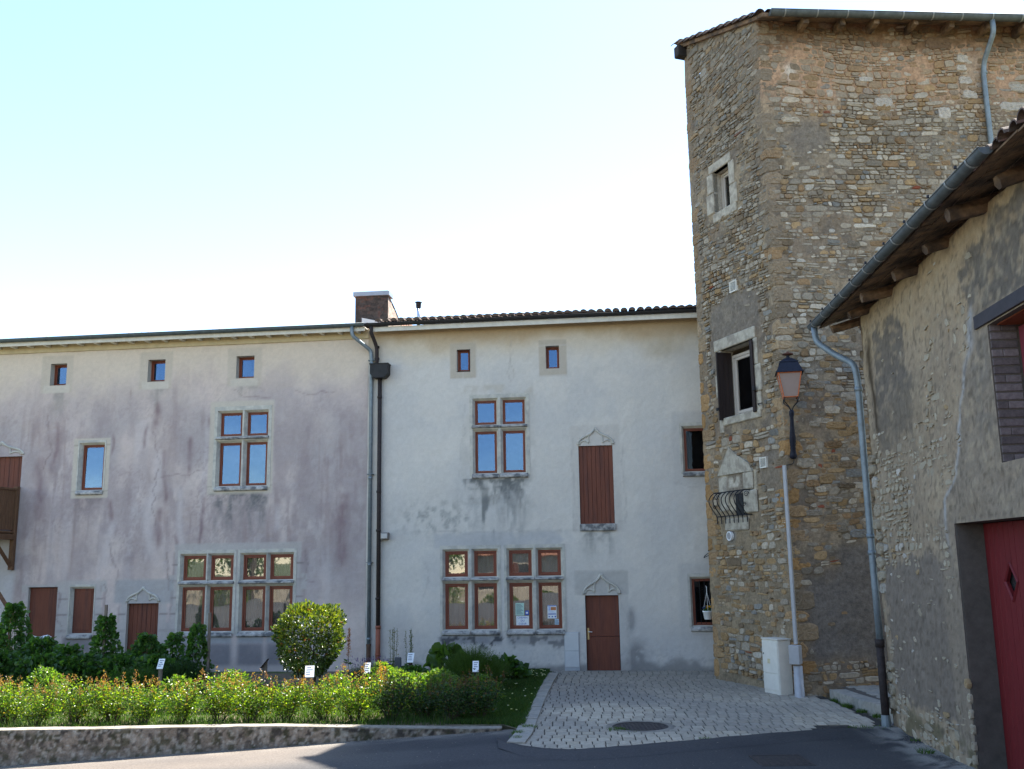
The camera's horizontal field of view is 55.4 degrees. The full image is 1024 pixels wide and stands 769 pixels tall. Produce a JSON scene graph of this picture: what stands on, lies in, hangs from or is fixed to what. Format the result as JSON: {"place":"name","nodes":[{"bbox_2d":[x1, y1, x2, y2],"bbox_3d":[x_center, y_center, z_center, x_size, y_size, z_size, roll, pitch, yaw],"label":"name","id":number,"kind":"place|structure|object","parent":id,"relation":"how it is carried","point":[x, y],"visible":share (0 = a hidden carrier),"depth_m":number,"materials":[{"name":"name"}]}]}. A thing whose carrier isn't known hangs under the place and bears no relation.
{"place":"outdoors","nodes":[
{"label":"outdoors","id":0,"kind":"place"},
{"bbox_2d":[1,671,551,728],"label":"garden bed","id":1,"kind":"object","parent":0,"point":[283,675],"visible":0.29,"depth_m":24.55,"materials":[{"name":"green plant"}]},
{"bbox_2d":[0,649,30,685],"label":"ground vine","id":2,"kind":"object","parent":1,"relation":"on","point":[8,658],"visible":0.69,"depth_m":24.54,"materials":[{"name":"green plant"}]},
{"bbox_2d":[0,601,32,665],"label":"climbing bean","id":3,"kind":"object","parent":1,"relation":"on","point":[17,611],"visible":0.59,"depth_m":25.74,"materials":[{"name":"green plant"}]},
{"bbox_2d":[0,675,37,724],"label":"rose bush","id":4,"kind":"object","parent":1,"relation":"on","point":[5,700],"visible":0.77,"depth_m":18.65,"materials":[{"name":"green plant"}]},
{"bbox_2d":[7,635,58,685],"bbox_3d":[-12.319,7.180,25.388,2.005,1.274,1.532,-4,-11,18],"label":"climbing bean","id":5,"kind":"object","parent":1,"relation":"on","point":[46,642],"visible":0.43,"depth_m":25.14,"materials":[{"name":"green plant"}]},
{"bbox_2d":[9,676,63,726],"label":"rose bush","id":6,"kind":"object","parent":1,"relation":"on","point":[38,712],"visible":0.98,"depth_m":18.40,"materials":[{"name":"green plant"}]},
{"bbox_2d":[1,652,79,687],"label":"ground vine","id":7,"kind":"object","parent":1,"relation":"on","point":[31,662],"visible":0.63,"depth_m":24.40,"materials":[{"name":"green plant"}]},
{"bbox_2d":[14,664,69,715],"bbox_3d":[-9.507,6.237,19.847,1.247,1.046,0.971,-1,-10,0],"label":"perennial","id":8,"kind":"object","parent":1,"relation":"on","point":[42,671],"visible":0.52,"depth_m":19.80,"materials":[{"name":"green plant"}]},
{"bbox_2d":[52,642,83,686],"bbox_3d":[-11.380,7.194,24.949,1.626,1.140,1.205,-1,-10,0],"label":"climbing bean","id":9,"kind":"object","parent":1,"relation":"on","point":[66,650],"visible":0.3,"depth_m":25.01,"materials":[{"name":"green plant"}]},
{"bbox_2d":[45,651,107,688],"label":"ground vine","id":10,"kind":"object","parent":1,"relation":"on","point":[74,661],"visible":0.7,"depth_m":24.41,"materials":[{"name":"green plant"}]},
{"bbox_2d":[52,673,110,724],"bbox_3d":[-8.320,5.998,18.627,0.966,0.985,1.067,-6,-11,24],"label":"rose bush","id":11,"kind":"object","parent":1,"relation":"on","point":[78,702],"visible":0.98,"depth_m":18.52,"materials":[{"name":"green plant"}]},
{"bbox_2d":[81,613,123,682],"bbox_3d":[-10.582,6.856,25.252,0.923,1.830,0.895,-7,-12,31],"label":"climbing bean","id":12,"kind":"object","parent":1,"relation":"on","point":[97,640],"visible":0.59,"depth_m":25.30,"materials":[{"name":"green plant"}]},
{"bbox_2d":[84,669,142,721],"bbox_3d":[-7.718,6.000,18.716,0.978,0.995,1.114,-3,-11,11],"label":"rose bush","id":13,"kind":"object","parent":1,"relation":"on","point":[109,705],"visible":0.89,"depth_m":18.62,"materials":[{"name":"green plant"}]},
{"bbox_2d":[86,651,143,687],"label":"ground vine","id":14,"kind":"object","parent":1,"relation":"on","point":[112,663],"visible":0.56,"depth_m":24.43,"materials":[{"name":"green plant"}]},
{"bbox_2d":[107,664,165,691],"bbox_3d":[-9.028,7.065,23.551,1.557,0.684,1.498,-1,-10,0],"label":"rosemary mound","id":15,"kind":"object","parent":1,"relation":"on","point":[132,672],"visible":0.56,"depth_m":23.33,"materials":[{"name":"green plant"}]},
{"bbox_2d":[112,675,168,724],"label":"rose bush","id":16,"kind":"object","parent":1,"relation":"on","point":[149,707],"visible":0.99,"depth_m":18.38,"materials":[{"name":"green plant"}]},
{"bbox_2d":[122,632,167,670],"bbox_3d":[-9.406,7.073,25.148,1.527,1.385,1.195,-1,-10,0],"label":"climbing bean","id":17,"kind":"object","parent":1,"relation":"on","point":[143,643],"visible":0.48,"depth_m":25.08,"materials":[{"name":"green plant"}]},
{"bbox_2d":[129,653,181,672],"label":"ground vine","id":18,"kind":"object","parent":1,"relation":"on","point":[150,660],"visible":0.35,"depth_m":24.49,"materials":[{"name":"green plant"}]},
{"bbox_2d":[159,631,186,663],"bbox_3d":[-8.832,7.056,25.153,1.018,1.336,0.742,-1,-10,0],"label":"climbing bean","id":19,"kind":"object","parent":1,"relation":"on","point":[173,640],"visible":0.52,"depth_m":25.14,"materials":[{"name":"green plant"}]},
{"bbox_2d":[156,673,200,711],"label":"perennial","id":20,"kind":"object","parent":1,"relation":"on","point":[170,683],"visible":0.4,"depth_m":20.07,"materials":[{"name":"green plant"}]},
{"bbox_2d":[159,676,205,723],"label":"rose bush","id":21,"kind":"object","parent":1,"relation":"on","point":[183,710],"visible":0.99,"depth_m":18.43,"materials":[{"name":"green plant"}]},
{"bbox_2d":[151,658,213,689],"bbox_3d":[-8.014,7.007,23.656,1.677,0.805,1.484,-1,-10,0],"label":"rosemary mound","id":22,"kind":"object","parent":1,"relation":"on","point":[186,669],"visible":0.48,"depth_m":23.49,"materials":[{"name":"green plant"}]},
{"bbox_2d":[180,622,214,680],"bbox_3d":[-8.234,6.934,25.200,0.890,1.564,1.022,-5,-11,21],"label":"climbing bean","id":23,"kind":"object","parent":1,"relation":"on","point":[195,630],"visible":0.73,"depth_m":25.15,"materials":[{"name":"green plant"}]},
{"bbox_2d":[0,322,409,671],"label":"rendered house","id":24,"kind":"structure","parent":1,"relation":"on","point":[167,482],"depth_m":28.86,"materials":[{"name":"paint"}]},
{"bbox_2d":[0,486,19,569],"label":"timber balcony","id":25,"kind":"structure","parent":24,"relation":"attached to","point":[9,505],"depth_m":28.94,"materials":[{"name":"brown wood"}]},
{"bbox_2d":[82,445,104,489],"bbox_3d":[-12.627,2.510,29.470,0.700,1.360,0.090,-2,-10,7],"label":"window","id":26,"kind":"structure","parent":24,"relation":"in","point":[85,446],"depth_m":29.49,"materials":[{"name":"red wood"}]},
{"bbox_2d":[127,603,158,652],"bbox_3d":[-10.705,7.319,28.332,0.970,1.890,0.045,-2,-10,7],"label":"door","id":27,"kind":"structure","parent":24,"relation":"in","point":[143,617],"depth_m":28.39,"materials":[{"name":"brown wood"}]},
{"bbox_2d":[181,587,204,630],"bbox_3d":[-9.233,6.522,28.322,0.690,1.250,0.144,-2,-10,7],"label":"window","id":28,"kind":"structure","parent":24,"relation":"in","point":[194,613],"depth_m":28.36,"materials":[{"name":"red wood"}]},
{"bbox_2d":[183,556,206,580],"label":"window","id":29,"kind":"structure","parent":24,"relation":"in","point":[196,570],"depth_m":28.55,"materials":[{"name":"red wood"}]},
{"bbox_2d":[210,587,232,630],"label":"window","id":30,"kind":"structure","parent":24,"relation":"in","point":[221,598],"depth_m":28.25,"materials":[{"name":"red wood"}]},
{"bbox_2d":[211,555,233,579],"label":"window","id":31,"kind":"structure","parent":24,"relation":"in","point":[223,569],"depth_m":28.46,"materials":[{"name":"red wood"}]},
{"bbox_2d":[219,443,241,485],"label":"window","id":32,"kind":"structure","parent":24,"relation":"in","point":[222,444],"depth_m":28.97,"materials":[{"name":"red wood"}]},
{"bbox_2d":[221,413,242,436],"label":"window","id":33,"kind":"structure","parent":24,"relation":"in","point":[225,414],"depth_m":29.18,"materials":[{"name":"red wood"}]},
{"bbox_2d":[241,586,265,630],"bbox_3d":[-7.426,6.455,28.110,0.690,1.250,0.144,-2,-10,7],"label":"window","id":34,"kind":"structure","parent":24,"relation":"in","point":[253,614],"depth_m":28.14,"materials":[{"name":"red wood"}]},
{"bbox_2d":[243,555,266,579],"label":"window","id":35,"kind":"structure","parent":24,"relation":"in","point":[256,564],"depth_m":28.34,"materials":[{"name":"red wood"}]},
{"bbox_2d":[246,442,267,485],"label":"window","id":36,"kind":"structure","parent":24,"relation":"in","point":[251,443],"depth_m":28.86,"materials":[{"name":"red wood"}]},
{"bbox_2d":[248,412,267,435],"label":"window","id":37,"kind":"structure","parent":24,"relation":"in","point":[254,413],"depth_m":29.08,"materials":[{"name":"red wood"}]},
{"bbox_2d":[269,586,292,630],"bbox_3d":[-6.622,6.425,28.016,0.690,1.250,0.144,-2,-10,7],"label":"window","id":38,"kind":"structure","parent":24,"relation":"in","point":[283,596],"depth_m":28.08,"materials":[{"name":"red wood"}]},
{"bbox_2d":[270,554,293,578],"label":"window","id":39,"kind":"structure","parent":24,"relation":"in","point":[282,568],"depth_m":28.25,"materials":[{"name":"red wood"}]},
{"bbox_2d":[353,290,401,327],"bbox_3d":[-4.422,-2.239,31.869,1.180,1.270,2.450,-2,-10,7],"label":"brick chimney","id":40,"kind":"object","parent":24,"relation":"on","point":[371,306],"visible":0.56,"depth_m":31.24,"materials":[{"name":"brick"}]},
{"bbox_2d":[206,613,211,681],"bbox_3d":[-7.844,6.861,25.200,0.070,1.880,0.060,-1,-10,0],"label":"timber stake","id":41,"kind":"object","parent":1,"relation":"on","point":[208,641],"visible":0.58,"depth_m":25.21,"materials":[{"name":"brown wood"}]},
{"bbox_2d":[191,666,250,721],"bbox_3d":[-5.581,5.949,18.744,1.126,1.040,1.020,0,-10,-3],"label":"rose bush","id":42,"kind":"object","parent":1,"relation":"on","point":[217,698],"visible":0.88,"depth_m":18.60,"materials":[{"name":"green plant"}]},
{"bbox_2d":[202,667,253,709],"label":"perennial","id":43,"kind":"object","parent":1,"relation":"on","point":[230,672],"visible":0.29,"depth_m":20.23,"materials":[{"name":"green plant"}]},
{"bbox_2d":[219,669,277,723],"bbox_3d":[-5.004,5.924,18.504,1.103,0.986,0.968,2,-11,-16],"label":"rose bush","id":44,"kind":"object","parent":1,"relation":"on","point":[254,709],"visible":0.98,"depth_m":18.42,"materials":[{"name":"green plant"}]},
{"bbox_2d":[0,667,549,727],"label":"lawn grass","id":45,"kind":"structure","parent":1,"relation":"on","point":[505,713],"depth_m":18.78,"materials":[{"name":"green plant"}]},
{"bbox_2d":[265,675,308,720],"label":"rose bush","id":46,"kind":"object","parent":1,"relation":"on","point":[292,697],"visible":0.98,"depth_m":18.54,"materials":[{"name":"green plant"}]},
{"bbox_2d":[270,598,346,692],"bbox_3d":[-4.548,5.916,21.809,1.675,2.228,1.678,-1,-10,0],"label":"clipped shrub","id":47,"kind":"object","parent":1,"relation":"on","point":[282,636],"visible":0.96,"depth_m":21.49,"materials":[{"name":"green plant"}]},
{"bbox_2d":[305,666,313,706],"bbox_3d":[-4.202,6.346,20.202,0.187,0.990,0.148,1,-10,-8],"label":"plant sign","id":48,"kind":"object","parent":1,"relation":"on","point":[309,672],"visible":0.66,"depth_m":20.23,"materials":[{"name":"white plastic"}]},
{"bbox_2d":[297,673,345,719],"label":"rose bush","id":49,"kind":"object","parent":1,"relation":"on","point":[316,701],"visible":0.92,"depth_m":18.56,"materials":[{"name":"green plant"}]},
{"bbox_2d":[317,673,358,702],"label":"perennial","id":50,"kind":"object","parent":1,"relation":"on","point":[331,678],"visible":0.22,"depth_m":21.04,"materials":[{"name":"green plant"}]},
{"bbox_2d":[329,662,384,722],"bbox_3d":[-2.941,5.831,18.447,1.064,1.085,1.175,5,-12,-30],"label":"rose bush","id":51,"kind":"object","parent":1,"relation":"on","point":[358,706],"visible":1,"depth_m":18.34,"materials":[{"name":"green plant"}]},
{"bbox_2d":[342,656,389,681],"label":"lavender clump","id":52,"kind":"object","parent":1,"relation":"on","point":[356,671],"visible":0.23,"depth_m":24.60,"materials":[{"name":"green plant"}]},
{"bbox_2d":[364,660,398,698],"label":"perennial","id":53,"kind":"object","parent":1,"relation":"on","point":[384,663],"visible":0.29,"depth_m":21.80,"materials":[{"name":"green plant"}]},
{"bbox_2d":[366,668,417,720],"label":"rose bush","id":54,"kind":"object","parent":1,"relation":"on","point":[383,701],"visible":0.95,"depth_m":18.50,"materials":[{"name":"green plant"}]},
{"bbox_2d":[386,628,398,674],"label":"seed stalks","id":55,"kind":"object","parent":1,"relation":"on","point":[393,660],"visible":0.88,"depth_m":24.65,"materials":[{"name":"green plant"}]},
{"bbox_2d":[371,666,420,706],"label":"perennial","id":56,"kind":"object","parent":1,"relation":"on","point":[399,672],"visible":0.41,"depth_m":20.28,"materials":[{"name":"green plant"}]},
{"bbox_2d":[384,663,428,679],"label":"perennial","id":57,"kind":"object","parent":1,"relation":"on","point":[415,667],"visible":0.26,"depth_m":23.08,"materials":[{"name":"green plant"}]},
{"bbox_2d":[404,676,444,718],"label":"rose bush","id":58,"kind":"object","parent":1,"relation":"on","point":[421,706],"visible":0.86,"depth_m":18.58,"materials":[{"name":"green plant"}]},
{"bbox_2d":[414,666,462,692],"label":"perennial","id":59,"kind":"object","parent":1,"relation":"on","point":[437,670],"visible":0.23,"depth_m":21.35,"materials":[{"name":"green plant"}]},
{"bbox_2d":[422,641,463,672],"bbox_3d":[-1.659,6.949,24.395,1.432,1.036,1.182,-1,-10,0],"label":"rhubarb","id":60,"kind":"object","parent":1,"relation":"on","point":[437,650],"visible":0.48,"depth_m":24.20,"materials":[{"name":"green plant"}]},
{"bbox_2d":[416,671,470,708],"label":"perennial","id":61,"kind":"object","parent":1,"relation":"on","point":[435,677],"visible":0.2,"depth_m":19.79,"materials":[{"name":"green plant"}]},
{"bbox_2d":[428,671,475,719],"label":"rose bush","id":62,"kind":"object","parent":1,"relation":"on","point":[450,702],"visible":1,"depth_m":18.30,"materials":[{"name":"green plant"}]},
{"bbox_2d":[436,642,513,684],"bbox_3d":[-0.892,6.583,22.786,2.036,1.109,1.915,-1,-10,0],"label":"feathery mound","id":63,"kind":"object","parent":1,"relation":"on","point":[459,665],"visible":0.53,"depth_m":22.56,"materials":[{"name":"green plant"}]},
{"bbox_2d":[447,663,509,717],"bbox_3d":[-0.610,5.856,18.602,1.150,1.023,1.257,7,-13,-37],"label":"rose bush","id":64,"kind":"object","parent":1,"relation":"on","point":[478,705],"visible":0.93,"depth_m":18.50,"materials":[{"name":"green plant"}]},
{"bbox_2d":[465,672,505,700],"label":"perennial","id":65,"kind":"object","parent":1,"relation":"on","point":[481,680],"visible":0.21,"depth_m":20.73,"materials":[{"name":"green plant"}]},
{"bbox_2d":[492,652,531,680],"bbox_3d":[-0.085,7.105,24.507,1.145,0.757,1.103,3,-11,-20],"label":"rhubarb","id":66,"kind":"object","parent":1,"relation":"on","point":[520,668],"visible":0.56,"depth_m":24.38,"materials":[{"name":"green plant"}]},
{"bbox_2d":[364,304,748,672],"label":"rendered house","id":67,"kind":"structure","parent":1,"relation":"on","point":[536,463],"depth_m":27.58,"materials":[{"name":"paint"}]},
{"bbox_2d":[445,584,467,628],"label":"window","id":68,"kind":"structure","parent":67,"relation":"in","point":[456,595],"depth_m":27.43,"materials":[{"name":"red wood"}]},
{"bbox_2d":[445,551,467,576],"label":"window","id":69,"kind":"structure","parent":67,"relation":"in","point":[456,562],"depth_m":27.63,"materials":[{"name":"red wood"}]},
{"bbox_2d":[458,350,469,370],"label":"window","id":70,"kind":"structure","parent":67,"relation":"in","point":[459,351],"depth_m":28.70,"materials":[{"name":"red wood"}]},
{"bbox_2d":[474,583,496,628],"bbox_3d":[-0.723,6.205,27.314,0.640,1.250,0.144,-2,-10,7],"label":"window","id":71,"kind":"structure","parent":67,"relation":"in","point":[485,594],"depth_m":27.34,"materials":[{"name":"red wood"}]},
{"bbox_2d":[474,551,496,576],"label":"window","id":72,"kind":"structure","parent":67,"relation":"in","point":[485,564],"depth_m":27.54,"materials":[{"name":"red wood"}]},
{"bbox_2d":[475,431,496,472],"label":"window","id":73,"kind":"structure","parent":67,"relation":"in","point":[492,432],"depth_m":28.06,"materials":[{"name":"red wood"}]},
{"bbox_2d":[475,401,496,424],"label":"window","id":74,"kind":"structure","parent":67,"relation":"in","point":[476,402],"depth_m":28.26,"materials":[{"name":"red wood"}]},
{"bbox_2d":[503,400,524,423],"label":"window","id":75,"kind":"structure","parent":67,"relation":"in","point":[504,401],"depth_m":28.16,"materials":[{"name":"red wood"}]},
{"bbox_2d":[503,430,525,472],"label":"window","id":76,"kind":"structure","parent":67,"relation":"in","point":[504,432],"depth_m":27.96,"materials":[{"name":"red wood"}]},
{"bbox_2d":[509,550,531,575],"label":"window","id":77,"kind":"structure","parent":67,"relation":"in","point":[520,561],"depth_m":27.43,"materials":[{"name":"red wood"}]},
{"bbox_2d":[509,583,532,628],"bbox_3d":[0.259,6.169,27.198,0.640,1.250,0.142,-2,-10,7],"label":"window","id":78,"kind":"structure","parent":67,"relation":"in","point":[522,593],"depth_m":27.23,"materials":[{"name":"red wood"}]},
{"bbox_2d":[538,549,560,575],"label":"window","id":79,"kind":"structure","parent":67,"relation":"in","point":[549,562],"depth_m":27.33,"materials":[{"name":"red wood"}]},
{"bbox_2d":[538,582,561,628],"bbox_3d":[1.073,6.139,27.103,0.640,1.250,0.143,-2,-10,7],"label":"window","id":80,"kind":"structure","parent":67,"relation":"in","point":[550,593],"depth_m":27.13,"materials":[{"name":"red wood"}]},
{"bbox_2d":[546,347,558,368],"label":"window","id":81,"kind":"structure","parent":67,"relation":"in","point":[547,348],"depth_m":28.39,"materials":[{"name":"red wood"}]},
{"bbox_2d":[564,632,579,670],"bbox_3d":[1.641,7.293,26.652,0.410,1.020,0.054,-2,-10,7],"label":"meter cabinet","id":82,"kind":"object","parent":67,"relation":"attached to","point":[572,651],"visible":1,"depth_m":26.62,"materials":[{"name":"grey metal"}]},
{"bbox_2d":[586,595,620,669],"bbox_3d":[2.495,6.808,26.743,0.900,2.000,0.120,-2,-10,7],"label":"door","id":83,"kind":"structure","parent":67,"relation":"in","point":[602,611],"depth_m":26.75,"materials":[{"name":"brown wood"}]},
{"bbox_2d":[683,428,704,470],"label":"window","id":84,"kind":"structure","parent":67,"relation":"in","point":[688,429],"depth_m":27.39,"materials":[{"name":"red wood"}]},
{"bbox_2d":[691,578,712,624],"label":"window","id":85,"kind":"structure","parent":67,"relation":"in","point":[693,591],"depth_m":26.61,"materials":[{"name":"red wood"}]},
{"bbox_2d":[702,585,711,619],"bbox_3d":[5.229,5.884,26.330,0.284,0.886,0.463,2,-11,-16],"label":"hanging pot","id":86,"kind":"object","parent":67,"relation":"hanging from","point":[707,614],"visible":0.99,"depth_m":26.12,"materials":[{"name":"white plastic"}]},
{"bbox_2d":[0,723,975,768],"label":"road","id":87,"kind":"structure","parent":0,"point":[471,751],"depth_m":15.45,"materials":[{"name":"grey asphalt"}]},
{"bbox_2d":[0,723,501,765],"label":"retaining wall","id":88,"kind":"structure","parent":87,"relation":"on","point":[27,745],"depth_m":17.44,"materials":[{"name":"stone"}]},
{"bbox_2d":[0,731,970,768],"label":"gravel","id":89,"kind":"structure","parent":87,"relation":"on","point":[430,751],"depth_m":17.27,"materials":[{"name":"grey gravel"}]},
{"bbox_2d":[497,725,907,760],"bbox_3d":[3.280,5.812,15.821,6.982,0.034,1.991,0,-10,-5],"label":"road edge","id":90,"kind":"object","parent":87,"relation":"on","point":[648,749],"visible":0.98,"depth_m":15.68,"materials":[{"name":"concrete"}]},
{"bbox_2d":[749,754,815,765],"bbox_3d":[3.977,5.559,14.385,0.780,0.037,0.820,-1,-10,0],"label":"manhole cover","id":91,"kind":"object","parent":87,"relation":"on","point":[784,760],"visible":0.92,"depth_m":14.38,"materials":[{"name":"metal"}]},
{"bbox_2d":[807,107,1023,768],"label":"rendered barn","id":92,"kind":"structure","parent":87,"relation":"on","point":[930,295],"depth_m":14.02,"materials":[{"name":"stone"}]},
{"bbox_2d":[983,520,1023,768],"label":"garage door","id":93,"kind":"structure","parent":92,"relation":"in","point":[1004,541],"depth_m":13.26,"materials":[{"name":"red wood"}]},
{"bbox_2d":[0,0,1023,338],"label":"sky","id":94,"kind":"structure","parent":0,"point":[166,165],"materials":[{"name":"blue"}]},
{"bbox_2d":[519,670,881,748],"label":"paving","id":95,"kind":"structure","parent":0,"point":[736,698],"depth_m":19.30,"materials":[{"name":"stone"}]},
{"bbox_2d":[507,673,558,743],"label":"kerb","id":96,"kind":"structure","parent":95,"relation":"on","point":[539,700],"depth_m":19.05,"materials":[{"name":"stone"}]},
{"bbox_2d":[612,722,668,730],"bbox_3d":[2.296,6.131,17.447,1.000,0.036,1.000,-1,-10,0],"label":"manhole cover","id":97,"kind":"object","parent":95,"relation":"on","point":[641,726],"visible":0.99,"depth_m":17.46,"materials":[{"name":"metal"}]},
{"bbox_2d":[606,721,675,733],"bbox_3d":[2.298,6.124,17.444,1.322,0.025,1.326,-1,-10,0],"label":"cover collar","id":98,"kind":"object","parent":95,"relation":"on","point":[670,727],"visible":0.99,"depth_m":17.25,"materials":[{"name":"stone"}]},
{"bbox_2d":[509,697,934,753],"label":"weeds","id":99,"kind":"object","parent":95,"relation":"on","point":[850,706],"visible":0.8,"depth_m":17.20,"materials":[{"name":"green plant"}]},
{"bbox_2d":[761,637,793,694],"bbox_3d":[5.873,6.242,21.584,0.370,1.220,0.630,3,-11,-20],"label":"utility cabinet","id":100,"kind":"object","parent":95,"relation":"on","point":[777,670],"visible":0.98,"depth_m":21.37,"materials":[{"name":"beige plastic"}]},
{"bbox_2d":[671,8,1023,698],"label":"stone tower","id":101,"kind":"structure","parent":95,"relation":"on","point":[829,150],"depth_m":23.46,"materials":[{"name":"stone"}]},
{"bbox_2d":[721,171,729,208],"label":"window","id":102,"kind":"structure","parent":101,"relation":"in","point":[725,185],"depth_m":25.39,"materials":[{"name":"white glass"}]},
{"bbox_2d":[708,489,751,523],"bbox_3d":[5.305,2.973,23.662,0.382,0.774,1.416,3,-11,-20],"label":"iron railing","id":103,"kind":"object","parent":101,"relation":"attached to","point":[733,515],"visible":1,"depth_m":23.57,"materials":[{"name":"black metal"}]},
{"bbox_2d":[732,350,752,414],"bbox_3d":[5.867,-0.069,24.023,0.090,1.570,1.400,3,-11,-20],"label":"window","id":104,"kind":"structure","parent":101,"relation":"in","point":[741,361],"depth_m":24.37,"materials":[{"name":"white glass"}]},
{"bbox_2d":[774,351,803,465],"bbox_3d":[6.249,0.557,21.811,0.610,2.646,0.652,-3,-11,12],"label":"wall lantern","id":105,"kind":"object","parent":101,"relation":"attached to","point":[789,373],"depth_m":21.73,"materials":[{"name":"black metal"}]},
{"bbox_2d":[782,465,804,697],"bbox_3d":[6.098,4.261,21.279,0.254,5.000,0.258,-7,-12,31],"label":"cable conduit","id":106,"kind":"object","parent":101,"relation":"attached to","point":[795,655],"visible":0.91,"depth_m":21.09,"materials":[{"name":"grey metal"}]},
{"bbox_2d":[829,685,892,722],"bbox_3d":[9.901,6.336,19.600,6.399,0.259,4.492,-1,-10,0],"label":"stone landing","id":107,"kind":"object","parent":95,"relation":"on","point":[862,699],"visible":0.06,"depth_m":19.64,"materials":[{"name":"grey stone"}]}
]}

